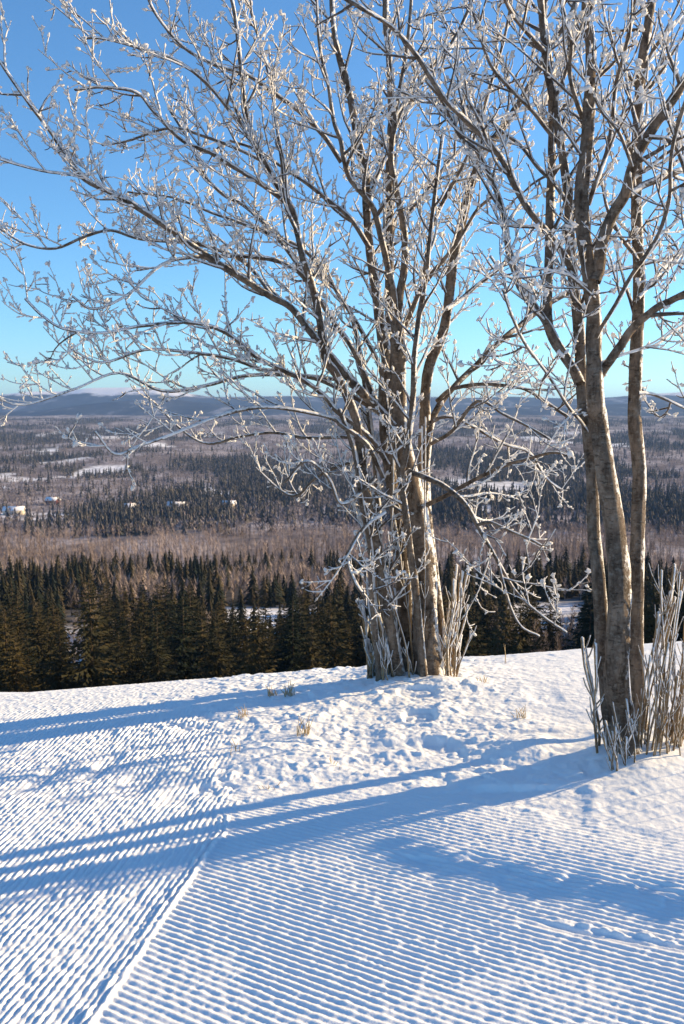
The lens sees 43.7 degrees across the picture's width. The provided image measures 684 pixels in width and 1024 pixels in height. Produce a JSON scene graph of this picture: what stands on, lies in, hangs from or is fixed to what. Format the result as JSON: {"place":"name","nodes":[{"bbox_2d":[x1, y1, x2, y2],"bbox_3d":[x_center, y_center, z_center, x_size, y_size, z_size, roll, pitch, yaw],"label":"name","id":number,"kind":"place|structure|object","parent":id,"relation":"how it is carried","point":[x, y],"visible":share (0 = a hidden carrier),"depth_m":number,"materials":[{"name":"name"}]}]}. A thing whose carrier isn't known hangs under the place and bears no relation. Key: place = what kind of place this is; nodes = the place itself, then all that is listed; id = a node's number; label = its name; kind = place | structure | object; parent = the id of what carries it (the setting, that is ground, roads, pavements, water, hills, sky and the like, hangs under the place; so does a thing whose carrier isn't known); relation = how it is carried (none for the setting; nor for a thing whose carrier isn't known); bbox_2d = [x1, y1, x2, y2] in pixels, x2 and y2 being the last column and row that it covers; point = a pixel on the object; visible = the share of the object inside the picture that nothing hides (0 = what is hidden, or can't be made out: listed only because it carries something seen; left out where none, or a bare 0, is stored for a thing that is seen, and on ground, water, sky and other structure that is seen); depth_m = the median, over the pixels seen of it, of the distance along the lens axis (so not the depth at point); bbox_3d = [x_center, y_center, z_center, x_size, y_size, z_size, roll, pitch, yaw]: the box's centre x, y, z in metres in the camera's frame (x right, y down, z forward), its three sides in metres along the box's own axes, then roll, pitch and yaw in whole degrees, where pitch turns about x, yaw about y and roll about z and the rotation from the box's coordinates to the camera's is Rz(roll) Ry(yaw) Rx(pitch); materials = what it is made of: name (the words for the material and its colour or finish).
{"place":"outdoors","nodes":[
{"label":"outdoors","id":0,"kind":"place"},
{"bbox_2d":[0,641,683,1023],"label":"snow ground","id":1,"kind":"structure","parent":0,"point":[466,845],"depth_m":3.10,"materials":[{"name":"snow"}]},
{"bbox_2d":[282,681,294,696],"bbox_3d":[-0.315,1.040,4.950,0.085,0.116,0.091,0,7,0],"label":"grass tuft","id":2,"kind":"object","parent":1,"relation":"on","point":[290,691],"visible":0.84,"depth_m":4.95,"materials":[{"name":"plant"}]},
{"bbox_2d":[296,714,313,735],"bbox_3d":[-0.186,1.081,4.253,0.091,0.130,0.088,-6,9,-43],"label":"grass tuft","id":3,"kind":"object","parent":1,"relation":"on","point":[308,728],"visible":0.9,"depth_m":4.25,"materials":[{"name":"plant"}]},
{"bbox_2d":[0,0,683,680],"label":"rime covered tree","id":4,"kind":"object","parent":1,"relation":"on","point":[422,640],"visible":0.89,"depth_m":4.78,"materials":[{"name":"white plant"}]},
{"bbox_2d":[315,0,683,770],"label":"rime covered tree","id":5,"kind":"object","parent":1,"relation":"on","point":[627,710],"visible":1,"depth_m":3.70,"materials":[{"name":"white plant"}]},
{"bbox_2d":[0,414,683,680],"bbox_3d":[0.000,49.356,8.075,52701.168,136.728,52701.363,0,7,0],"label":"valley ground","id":6,"kind":"structure","parent":0,"point":[565,604],"depth_m":1640.68,"materials":[{"name":"snow"}]},
{"bbox_2d":[0,630,14,691],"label":"spruce tree","id":7,"kind":"object","parent":6,"relation":"on","point":[1,668],"visible":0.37,"depth_m":99.80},
{"bbox_2d":[0,607,26,678],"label":"spruce tree","id":8,"kind":"object","parent":6,"relation":"on","point":[9,632],"visible":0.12,"depth_m":112.17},
{"bbox_2d":[2,505,25,514],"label":"farm house","id":9,"kind":"structure","parent":6,"relation":"on","point":[18,509],"depth_m":847.12,"materials":[{"name":"brick"}]},
{"bbox_2d":[2,577,32,637],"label":"spruce tree","id":10,"kind":"object","parent":6,"relation":"on","point":[10,601],"visible":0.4,"depth_m":173.49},
{"bbox_2d":[0,606,37,688],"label":"spruce tree","id":11,"kind":"object","parent":6,"relation":"on","point":[4,630],"visible":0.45,"depth_m":106.75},
{"bbox_2d":[8,596,33,644],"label":"spruce tree","id":12,"kind":"object","parent":6,"relation":"on","point":[23,611],"visible":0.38,"depth_m":161.61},
{"bbox_2d":[7,595,35,662],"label":"spruce tree","id":13,"kind":"object","parent":6,"relation":"on","point":[18,621],"visible":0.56,"depth_m":150.09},
{"bbox_2d":[0,632,45,691],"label":"spruce tree","id":14,"kind":"object","parent":6,"relation":"on","point":[17,680],"visible":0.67,"depth_m":95.56,"materials":[{"name":"plant"}]},
{"bbox_2d":[14,631,41,686],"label":"spruce tree","id":15,"kind":"object","parent":6,"relation":"on","point":[22,634],"visible":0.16,"depth_m":125.86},
{"bbox_2d":[16,630,42,689],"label":"spruce tree","id":16,"kind":"object","parent":6,"relation":"on","point":[28,648],"visible":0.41,"depth_m":120.16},
{"bbox_2d":[22,656,39,690],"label":"spruce tree","id":17,"kind":"object","parent":6,"relation":"on","point":[28,668],"visible":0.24,"depth_m":100.56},
{"bbox_2d":[23,600,54,681],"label":"spruce tree","id":18,"kind":"object","parent":6,"relation":"on","point":[37,626],"visible":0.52,"depth_m":132.85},
{"bbox_2d":[30,616,64,691],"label":"spruce tree","id":19,"kind":"object","parent":6,"relation":"on","point":[48,652],"visible":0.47,"depth_m":107.10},
{"bbox_2d":[32,637,63,690],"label":"spruce tree","id":20,"kind":"object","parent":6,"relation":"on","point":[44,663],"visible":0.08,"depth_m":112.69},
{"bbox_2d":[29,603,71,672],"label":"spruce tree","id":21,"kind":"object","parent":6,"relation":"on","point":[42,627],"visible":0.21,"depth_m":138.77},
{"bbox_2d":[36,589,69,642],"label":"spruce tree","id":22,"kind":"object","parent":6,"relation":"on","point":[50,604],"visible":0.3,"depth_m":159.63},
{"bbox_2d":[45,496,60,504],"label":"farm house","id":23,"kind":"structure","parent":6,"relation":"on","point":[54,498],"depth_m":961.96,"materials":[{"name":"brick"}]},
{"bbox_2d":[35,617,83,690],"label":"spruce tree","id":24,"kind":"object","parent":6,"relation":"on","point":[60,670],"visible":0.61,"depth_m":93.20,"materials":[{"name":"plant"}]},
{"bbox_2d":[43,602,75,679],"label":"spruce tree","id":25,"kind":"object","parent":6,"relation":"on","point":[53,620],"visible":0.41,"depth_m":138.78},
{"bbox_2d":[47,603,78,670],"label":"spruce tree","id":26,"kind":"object","parent":6,"relation":"on","point":[63,626],"visible":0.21,"depth_m":155.18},
{"bbox_2d":[67,617,82,671],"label":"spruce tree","id":27,"kind":"object","parent":6,"relation":"on","point":[72,628],"visible":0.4,"depth_m":153.62,"materials":[{"name":"plant"}]},
{"bbox_2d":[47,571,133,688],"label":"spruce tree","id":28,"kind":"object","parent":6,"relation":"on","point":[92,675],"visible":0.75,"depth_m":92.28,"materials":[{"name":"plant"}]},
{"bbox_2d":[68,580,123,688],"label":"spruce tree","id":29,"kind":"object","parent":6,"relation":"on","point":[109,635],"visible":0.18,"depth_m":101.22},
{"bbox_2d":[77,590,127,670],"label":"spruce tree","id":30,"kind":"object","parent":6,"relation":"on","point":[102,605],"visible":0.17,"depth_m":143.63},
{"bbox_2d":[97,574,119,630],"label":"spruce tree","id":31,"kind":"object","parent":6,"relation":"on","point":[108,596],"visible":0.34,"depth_m":168.88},
{"bbox_2d":[95,601,128,676],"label":"spruce tree","id":32,"kind":"object","parent":6,"relation":"on","point":[112,640],"visible":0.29,"depth_m":132.30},
{"bbox_2d":[106,630,133,684],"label":"spruce tree","id":33,"kind":"object","parent":6,"relation":"on","point":[119,650],"visible":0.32,"depth_m":117.30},
{"bbox_2d":[113,603,132,640],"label":"spruce tree","id":34,"kind":"object","parent":6,"relation":"on","point":[122,620],"visible":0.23,"depth_m":161.83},
{"bbox_2d":[113,598,134,645],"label":"spruce tree","id":35,"kind":"object","parent":6,"relation":"on","point":[120,618],"visible":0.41,"depth_m":153.83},
{"bbox_2d":[115,584,134,633],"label":"spruce tree","id":36,"kind":"object","parent":6,"relation":"on","point":[125,601],"visible":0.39,"depth_m":173.63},
{"bbox_2d":[113,626,138,683],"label":"spruce tree","id":37,"kind":"object","parent":6,"relation":"on","point":[128,656],"visible":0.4,"depth_m":111.65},
{"bbox_2d":[125,621,156,683],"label":"spruce tree","id":38,"kind":"object","parent":6,"relation":"on","point":[138,676],"visible":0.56,"depth_m":101.89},
{"bbox_2d":[128,580,153,650],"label":"spruce tree","id":39,"kind":"object","parent":6,"relation":"on","point":[141,588],"visible":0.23,"depth_m":166.07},
{"bbox_2d":[129,636,156,682],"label":"spruce tree","id":40,"kind":"object","parent":6,"relation":"on","point":[138,659],"visible":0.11,"depth_m":107.86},
{"bbox_2d":[122,591,167,673],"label":"spruce tree","id":41,"kind":"object","parent":6,"relation":"on","point":[136,628],"visible":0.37,"depth_m":130.16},
{"bbox_2d":[124,594,175,663],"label":"spruce tree","id":42,"kind":"object","parent":6,"relation":"on","point":[139,620],"visible":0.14,"depth_m":134.73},
{"bbox_2d":[133,596,179,679],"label":"spruce tree","id":43,"kind":"object","parent":6,"relation":"on","point":[151,619],"visible":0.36,"depth_m":122.42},
{"bbox_2d":[135,615,181,682],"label":"spruce tree","id":44,"kind":"object","parent":6,"relation":"on","point":[160,675],"visible":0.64,"depth_m":95.42,"materials":[{"name":"plant"}]},
{"bbox_2d":[147,582,177,651],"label":"spruce tree","id":45,"kind":"object","parent":6,"relation":"on","point":[161,604],"visible":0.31,"depth_m":149.65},
{"bbox_2d":[156,579,180,643],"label":"spruce tree","id":46,"kind":"object","parent":6,"relation":"on","point":[167,601],"visible":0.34,"depth_m":168.62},
{"bbox_2d":[159,627,180,680],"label":"spruce tree","id":47,"kind":"object","parent":6,"relation":"on","point":[171,663],"visible":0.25,"depth_m":117.33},
{"bbox_2d":[159,591,208,680],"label":"spruce tree","id":48,"kind":"object","parent":6,"relation":"on","point":[183,661],"visible":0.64,"depth_m":100.57,"materials":[{"name":"plant"}]},
{"bbox_2d":[172,584,199,644],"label":"spruce tree","id":49,"kind":"object","parent":6,"relation":"on","point":[187,603],"visible":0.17,"depth_m":167.50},
{"bbox_2d":[175,608,199,666],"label":"spruce tree","id":50,"kind":"object","parent":6,"relation":"on","point":[188,630],"visible":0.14,"depth_m":138.21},
{"bbox_2d":[173,585,208,648],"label":"spruce tree","id":51,"kind":"object","parent":6,"relation":"on","point":[189,599],"visible":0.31,"depth_m":152.70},
{"bbox_2d":[189,603,210,654],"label":"spruce tree","id":52,"kind":"object","parent":6,"relation":"on","point":[198,610],"visible":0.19,"depth_m":143.25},
{"bbox_2d":[189,604,218,678],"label":"spruce tree","id":53,"kind":"object","parent":6,"relation":"on","point":[201,632],"visible":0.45,"depth_m":118.80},
{"bbox_2d":[187,608,240,678],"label":"spruce tree","id":54,"kind":"object","parent":6,"relation":"on","point":[212,638],"visible":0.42,"depth_m":111.21,"materials":[{"name":"plant"}]},
{"bbox_2d":[197,618,241,678],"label":"spruce tree","id":55,"kind":"object","parent":6,"relation":"on","point":[218,668],"visible":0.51,"depth_m":96.35,"materials":[{"name":"plant"}]},
{"bbox_2d":[211,596,231,631],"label":"spruce tree","id":56,"kind":"object","parent":6,"relation":"on","point":[223,613],"visible":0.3,"depth_m":167.22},
{"bbox_2d":[208,601,238,671],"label":"spruce tree","id":57,"kind":"object","parent":6,"relation":"on","point":[219,612],"visible":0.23,"depth_m":130.06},
{"bbox_2d":[227,627,238,671],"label":"spruce tree","id":58,"kind":"object","parent":6,"relation":"on","point":[232,633],"visible":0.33,"depth_m":143.45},
{"bbox_2d":[222,598,254,661],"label":"spruce tree","id":59,"kind":"object","parent":6,"relation":"on","point":[232,618],"visible":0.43,"depth_m":159.81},
{"bbox_2d":[235,635,255,674],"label":"spruce tree","id":60,"kind":"object","parent":6,"relation":"on","point":[243,658],"visible":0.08,"depth_m":108.56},
{"bbox_2d":[229,609,262,674],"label":"spruce tree","id":61,"kind":"object","parent":6,"relation":"on","point":[244,636],"visible":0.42,"depth_m":137.74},
{"bbox_2d":[236,641,257,674],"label":"spruce tree","id":62,"kind":"object","parent":6,"relation":"on","point":[247,651],"visible":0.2,"depth_m":101.74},
{"bbox_2d":[232,598,281,674],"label":"spruce tree","id":63,"kind":"object","parent":6,"relation":"on","point":[260,663],"visible":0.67,"depth_m":92.06,"materials":[{"name":"plant"}]},
{"bbox_2d":[252,596,283,666],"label":"spruce tree","id":64,"kind":"object","parent":6,"relation":"on","point":[266,618],"visible":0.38,"depth_m":149.48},
{"bbox_2d":[260,624,280,672],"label":"spruce tree","id":65,"kind":"object","parent":6,"relation":"on","point":[271,640],"visible":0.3,"depth_m":131.19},
{"bbox_2d":[264,611,286,669],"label":"spruce tree","id":66,"kind":"object","parent":6,"relation":"on","point":[277,629],"visible":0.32,"depth_m":141.37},
{"bbox_2d":[275,597,288,655],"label":"spruce tree","id":67,"kind":"object","parent":6,"relation":"on","point":[282,616],"visible":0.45,"depth_m":154.97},
{"bbox_2d":[268,606,314,672],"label":"spruce tree","id":68,"kind":"object","parent":6,"relation":"on","point":[291,665],"visible":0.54,"depth_m":102.26,"materials":[{"name":"plant"}]},
{"bbox_2d":[267,595,316,672],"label":"spruce tree","id":69,"kind":"object","parent":6,"relation":"on","point":[296,619],"visible":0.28,"depth_m":105.40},
{"bbox_2d":[273,597,315,672],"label":"spruce tree","id":70,"kind":"object","parent":6,"relation":"on","point":[299,614],"visible":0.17,"depth_m":112.31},
{"bbox_2d":[294,590,313,636],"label":"spruce tree","id":71,"kind":"object","parent":6,"relation":"on","point":[303,595],"visible":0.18,"depth_m":148.34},
{"bbox_2d":[287,586,320,631],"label":"spruce tree","id":72,"kind":"object","parent":6,"relation":"on","point":[306,605],"visible":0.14,"depth_m":156.76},
{"bbox_2d":[290,614,331,670],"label":"spruce tree","id":73,"kind":"object","parent":6,"relation":"on","point":[315,650],"visible":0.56,"depth_m":93.05,"materials":[{"name":"plant"}]},
{"bbox_2d":[303,592,326,640],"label":"spruce tree","id":74,"kind":"object","parent":6,"relation":"on","point":[318,611],"visible":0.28,"depth_m":142.87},
{"bbox_2d":[315,603,342,663],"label":"spruce tree","id":75,"kind":"object","parent":6,"relation":"on","point":[322,626],"visible":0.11,"depth_m":118.51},
{"bbox_2d":[305,593,358,668],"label":"spruce tree","id":76,"kind":"object","parent":6,"relation":"on","point":[328,628],"visible":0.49,"depth_m":108.09,"materials":[{"name":"plant"}]},
{"bbox_2d":[315,579,355,653],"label":"spruce tree","id":77,"kind":"object","parent":6,"relation":"on","point":[342,614],"visible":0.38,"depth_m":140.85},
{"bbox_2d":[321,628,350,668],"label":"spruce tree","id":78,"kind":"object","parent":6,"relation":"on","point":[336,652],"visible":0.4,"depth_m":100.09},
{"bbox_2d":[0,416,683,537],"bbox_3d":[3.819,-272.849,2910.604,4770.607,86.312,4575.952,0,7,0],"label":"valley spruces","id":79,"kind":"object","parent":6,"relation":"on","point":[657,509],"visible":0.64,"depth_m":1064.45,"materials":[{"name":"plant"}]},
{"bbox_2d":[0,545,683,650],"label":"spruce forest","id":80,"kind":"object","parent":6,"relation":"on","point":[33,585],"visible":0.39,"depth_m":288.67,"materials":[{"name":"plant"}]},
{"bbox_2d":[0,520,683,614],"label":"birch belt","id":81,"kind":"object","parent":6,"relation":"on","point":[163,538],"visible":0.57,"depth_m":482.60,"materials":[{"name":"plant"}]},
{"bbox_2d":[0,417,683,535],"bbox_3d":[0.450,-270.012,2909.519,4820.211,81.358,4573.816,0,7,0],"label":"valley birches","id":82,"kind":"object","parent":6,"relation":"on","point":[326,521],"visible":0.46,"depth_m":1099.27,"materials":[{"name":"plant"}]},
{"bbox_2d":[340,624,358,665],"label":"spruce tree","id":83,"kind":"object","parent":6,"relation":"on","point":[349,647],"visible":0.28,"depth_m":131.82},
{"bbox_2d":[346,608,368,662],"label":"spruce tree","id":84,"kind":"object","parent":6,"relation":"on","point":[358,617],"visible":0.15,"depth_m":135.56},
{"bbox_2d":[345,609,372,666],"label":"spruce tree","id":85,"kind":"object","parent":6,"relation":"on","point":[353,640],"visible":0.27,"depth_m":124.83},
{"bbox_2d":[347,592,370,647],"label":"spruce tree","id":86,"kind":"object","parent":6,"relation":"on","point":[356,610],"visible":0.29,"depth_m":154.64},
{"bbox_2d":[355,627,371,666],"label":"spruce tree","id":87,"kind":"object","parent":6,"relation":"on","point":[369,636],"visible":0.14,"depth_m":117.90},
{"bbox_2d":[442,589,450,617],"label":"spruce tree","id":88,"kind":"object","parent":6,"relation":"on","point":[444,597],"visible":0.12,"depth_m":140.49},
{"bbox_2d":[442,595,458,651],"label":"spruce tree","id":89,"kind":"object","parent":6,"relation":"on","point":[444,608],"visible":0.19,"depth_m":126.52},
{"bbox_2d":[446,582,486,656],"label":"spruce tree","id":90,"kind":"object","parent":6,"relation":"on","point":[464,641],"visible":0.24,"depth_m":108.18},
{"bbox_2d":[450,589,483,653],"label":"spruce tree","id":91,"kind":"object","parent":6,"relation":"on","point":[468,610],"visible":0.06,"depth_m":129.55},
{"bbox_2d":[457,602,489,655],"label":"spruce tree","id":92,"kind":"object","parent":6,"relation":"on","point":[469,618],"visible":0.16,"depth_m":119.63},
{"bbox_2d":[464,606,489,655],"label":"spruce tree","id":93,"kind":"object","parent":6,"relation":"on","point":[479,630],"visible":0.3,"depth_m":113.02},
{"bbox_2d":[479,589,501,655],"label":"spruce tree","id":94,"kind":"object","parent":6,"relation":"on","point":[487,621],"visible":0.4,"depth_m":162.67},
{"bbox_2d":[484,619,510,655],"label":"spruce tree","id":95,"kind":"object","parent":6,"relation":"on","point":[499,648],"visible":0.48,"depth_m":92.90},
{"bbox_2d":[483,589,528,654],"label":"spruce tree","id":96,"kind":"object","parent":6,"relation":"on","point":[506,636],"visible":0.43,"depth_m":101.98,"materials":[{"name":"plant"}]},
{"bbox_2d":[496,585,547,655],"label":"spruce tree","id":97,"kind":"object","parent":6,"relation":"on","point":[523,635],"visible":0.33,"depth_m":126.48,"materials":[{"name":"plant"}]},
{"bbox_2d":[512,587,550,651],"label":"spruce tree","id":98,"kind":"object","parent":6,"relation":"on","point":[537,606],"visible":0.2,"depth_m":166.22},
{"bbox_2d":[513,578,550,651],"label":"spruce tree","id":99,"kind":"object","parent":6,"relation":"on","point":[533,616],"visible":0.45,"depth_m":150.76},
{"bbox_2d":[523,637,540,652],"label":"spruce tree","id":100,"kind":"object","parent":6,"relation":"on","point":[532,647],"visible":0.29,"depth_m":102.63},
{"bbox_2d":[530,618,551,651],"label":"spruce tree","id":101,"kind":"object","parent":6,"relation":"on","point":[536,636],"visible":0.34,"depth_m":138.18,"materials":[{"name":"plant"}]},
{"bbox_2d":[536,590,567,651],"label":"spruce tree","id":102,"kind":"object","parent":6,"relation":"on","point":[550,614],"visible":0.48,"depth_m":162.94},
{"bbox_2d":[556,617,574,649],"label":"spruce tree","id":103,"kind":"object","parent":6,"relation":"on","point":[567,642],"visible":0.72,"depth_m":163.95,"materials":[{"name":"plant"}]},
{"bbox_2d":[561,603,579,647],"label":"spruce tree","id":104,"kind":"object","parent":6,"relation":"on","point":[573,614],"visible":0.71,"depth_m":186.11,"materials":[{"name":"plant"}]},
{"bbox_2d":[567,602,593,649],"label":"spruce tree","id":105,"kind":"object","parent":6,"relation":"on","point":[570,631],"visible":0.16,"depth_m":113.00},
{"bbox_2d":[568,574,594,649],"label":"spruce tree","id":106,"kind":"object","parent":6,"relation":"on","point":[590,626],"visible":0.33,"depth_m":94.04,"materials":[{"name":"plant"}]},
{"bbox_2d":[644,566,663,643],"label":"spruce tree","id":107,"kind":"object","parent":6,"relation":"on","point":[648,629],"visible":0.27,"depth_m":94.42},
{"bbox_2d":[645,586,682,642],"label":"spruce tree","id":108,"kind":"object","parent":6,"relation":"on","point":[656,605],"visible":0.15,"depth_m":98.23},
{"bbox_2d":[671,593,683,640],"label":"spruce tree","id":109,"kind":"object","parent":6,"relation":"on","point":[680,629],"visible":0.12,"depth_m":106.05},
{"bbox_2d":[0,387,683,413],"bbox_3d":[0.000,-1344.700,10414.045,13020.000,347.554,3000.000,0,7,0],"label":"hills","id":110,"kind":"structure","parent":0,"point":[85,396],"depth_m":9753.90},
{"bbox_2d":[0,398,683,416],"bbox_3d":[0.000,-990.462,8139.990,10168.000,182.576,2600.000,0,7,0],"label":"hills","id":111,"kind":"structure","parent":0,"point":[180,407],"depth_m":7446.68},
{"bbox_2d":[0,0,683,398],"label":"sky","id":112,"kind":"structure","parent":0,"point":[51,195],"materials":[{"name":"blue"}]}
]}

